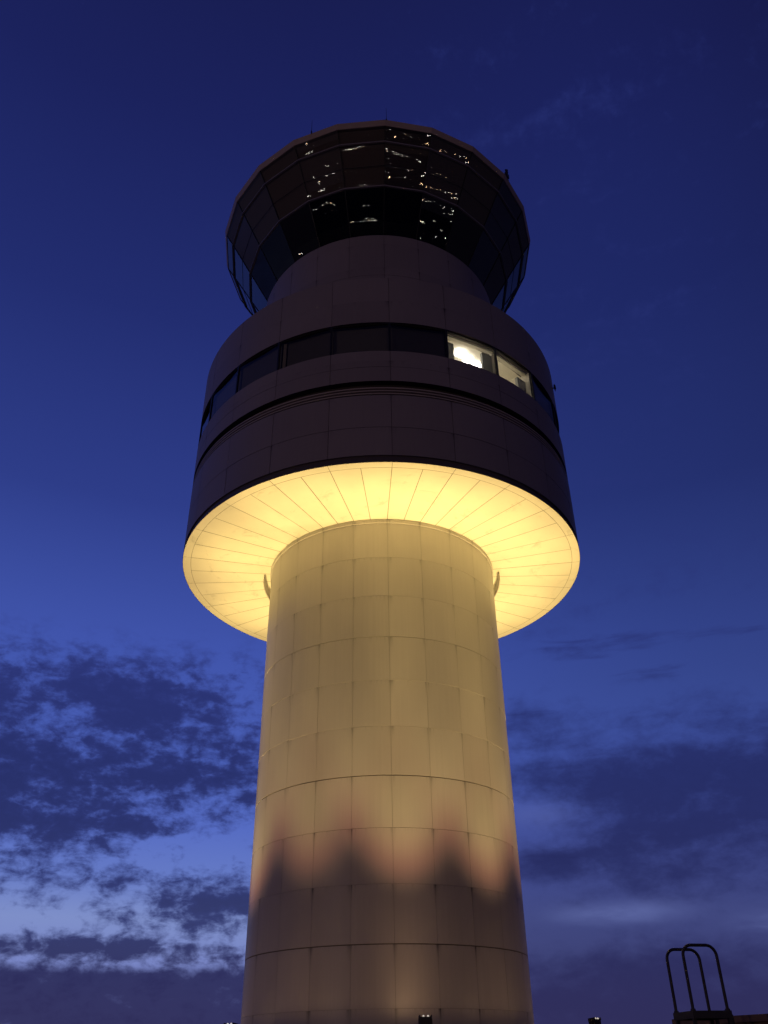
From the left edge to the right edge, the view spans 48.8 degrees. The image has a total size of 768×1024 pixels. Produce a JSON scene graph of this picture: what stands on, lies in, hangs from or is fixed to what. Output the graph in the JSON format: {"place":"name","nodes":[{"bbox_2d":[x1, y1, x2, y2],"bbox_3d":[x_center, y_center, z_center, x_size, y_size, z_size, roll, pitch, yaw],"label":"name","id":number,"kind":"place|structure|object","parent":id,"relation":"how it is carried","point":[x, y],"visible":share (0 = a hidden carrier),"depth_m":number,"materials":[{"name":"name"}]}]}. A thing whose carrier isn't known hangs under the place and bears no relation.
{"place":"outdoors","nodes":[
{"label":"outdoors","id":0,"kind":"place"},
{"bbox_2d":[183,115,579,1023],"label":"control tower","id":1,"kind":"structure","parent":0,"point":[381,555],"depth_m":28.73,"materials":[{"name":"concrete"}]},
{"bbox_2d":[198,397,216,444],"bbox_3d":[-7.107,-3.498,33.982,0.976,1.398,1.950,-1,-33,0],"label":"window","id":2,"kind":"structure","parent":1,"relation":"in","point":[213,409],"depth_m":34.19,"materials":[{"name":"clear glass"}]},
{"bbox_2d":[208,366,242,422],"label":"window","id":3,"kind":"structure","parent":1,"relation":"in","point":[230,390],"depth_m":32.79,"materials":[{"name":"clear glass"}]},
{"bbox_2d":[228,238,258,310],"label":"cab window","id":4,"kind":"structure","parent":1,"relation":"in","point":[239,270],"depth_m":42.16,"materials":[{"name":"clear glass"}]},
{"bbox_2d":[231,271,256,314],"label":"cab window","id":5,"kind":"structure","parent":1,"relation":"in","point":[245,300],"depth_m":43.80,"materials":[{"name":"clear glass"}]},
{"bbox_2d":[227,204,267,300],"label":"cab window","id":6,"kind":"structure","parent":1,"relation":"in","point":[241,235],"depth_m":40.63,"materials":[{"name":"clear glass"}]},
{"bbox_2d":[237,175,279,280],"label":"cab window","id":7,"kind":"structure","parent":1,"relation":"in","point":[257,205],"depth_m":39.28,"materials":[{"name":"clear glass"}]},
{"bbox_2d":[236,342,282,392],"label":"window","id":8,"kind":"structure","parent":1,"relation":"in","point":[267,364],"depth_m":31.54,"materials":[{"name":"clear glass"}]},
{"bbox_2d":[260,149,309,261],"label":"cab window","id":9,"kind":"structure","parent":1,"relation":"in","point":[284,181],"depth_m":38.19,"materials":[{"name":"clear glass"}]},
{"bbox_2d":[277,327,333,369],"bbox_3d":[-2.824,-5.850,30.524,2.017,1.398,0.859,-1,-33,0],"label":"window","id":10,"kind":"structure","parent":1,"relation":"in","point":[316,346],"depth_m":30.69,"materials":[{"name":"black glass"}]},
{"bbox_2d":[294,133,344,246],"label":"cab window","id":11,"kind":"structure","parent":1,"relation":"in","point":[319,161],"depth_m":37.45,"materials":[{"name":"black glass"}]},
{"bbox_2d":[331,322,389,354],"bbox_3d":[-0.831,-6.110,30.176,2.091,1.398,0.368,-1,-33,0],"label":"window","id":12,"kind":"structure","parent":1,"relation":"in","point":[376,338],"depth_m":30.34,"materials":[{"name":"black glass"}]},
{"bbox_2d":[337,129,384,237],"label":"cab window","id":13,"kind":"structure","parent":1,"relation":"in","point":[361,152],"depth_m":37.11,"materials":[{"name":"black glass"}]},
{"bbox_2d":[383,129,430,234],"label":"cab window","id":14,"kind":"structure","parent":1,"relation":"in","point":[405,153],"depth_m":37.19,"materials":[{"name":"black glass"}]},
{"bbox_2d":[389,322,447,357],"bbox_3d":[1.223,-6.078,30.272,2.058,1.398,0.579,-1,-33,0],"label":"window","id":15,"kind":"structure","parent":1,"relation":"in","point":[401,339],"depth_m":30.43,"materials":[{"name":"black glass"}]},
{"bbox_2d":[416,133,470,238],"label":"cab window","id":16,"kind":"structure","parent":1,"relation":"in","point":[446,167],"depth_m":37.68,"materials":[{"name":"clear glass"}]},
{"bbox_2d":[446,330,497,374],"bbox_3d":[3.160,-5.680,30.918,2.196,1.397,0.395,15,-37,-22],"label":"window","id":17,"kind":"structure","parent":1,"relation":"in","point":[488,362],"depth_m":31.21,"materials":[{"name":"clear glass"}]},
{"bbox_2d":[445,152,500,249],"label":"cab window","id":18,"kind":"structure","parent":1,"relation":"in","point":[480,186],"depth_m":38.55,"materials":[{"name":"black glass"}]},
{"bbox_2d":[468,179,519,266],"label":"cab window","id":19,"kind":"structure","parent":1,"relation":"in","point":[503,213],"depth_m":39.73,"materials":[{"name":"black glass"}]},
{"bbox_2d":[483,211,526,285],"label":"cab window","id":20,"kind":"structure","parent":1,"relation":"in","point":[514,246],"depth_m":41.13,"materials":[{"name":"black glass"}]},
{"bbox_2d":[492,245,528,307],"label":"cab window","id":21,"kind":"structure","parent":1,"relation":"in","point":[514,277],"depth_m":42.63,"materials":[{"name":"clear glass"}]},
{"bbox_2d":[490,348,534,399],"bbox_3d":[4.782,-5.088,31.848,2.082,1.397,0.395,26,-42,-34],"label":"window","id":22,"kind":"structure","parent":1,"relation":"in","point":[520,383],"depth_m":32.24,"materials":[{"name":"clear glass"}]},
{"bbox_2d":[501,277,523,312],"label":"cab window","id":23,"kind":"structure","parent":1,"relation":"in","point":[509,300],"depth_m":44.09,"materials":[{"name":"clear glass"}]},
{"bbox_2d":[530,373,556,427],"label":"window","id":24,"kind":"structure","parent":1,"relation":"in","point":[539,398],"depth_m":33.53,"materials":[{"name":"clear glass"}]},
{"bbox_2d":[0,0,767,1023],"label":"sky","id":25,"kind":"structure","parent":0,"point":[630,136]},
{"bbox_2d":[418,1015,431,1023],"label":"floodlight","id":26,"kind":"object","parent":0,"point":[423,1019],"visible":1,"depth_m":18.99,"materials":[{"name":"black metal"}]},
{"bbox_2d":[588,1017,600,1023],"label":"floodlight","id":27,"kind":"object","parent":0,"point":[594,1020],"visible":1,"depth_m":20.77,"materials":[{"name":"black metal"}]},
{"bbox_2d":[672,1014,767,1023],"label":"building","id":28,"kind":"structure","parent":0,"point":[753,1019],"depth_m":16.72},
{"bbox_2d":[665,943,734,1023],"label":"ladder handrails","id":29,"kind":"structure","parent":28,"relation":"attached to","point":[695,1016],"depth_m":15.68,"materials":[{"name":"black metal"}]}
]}

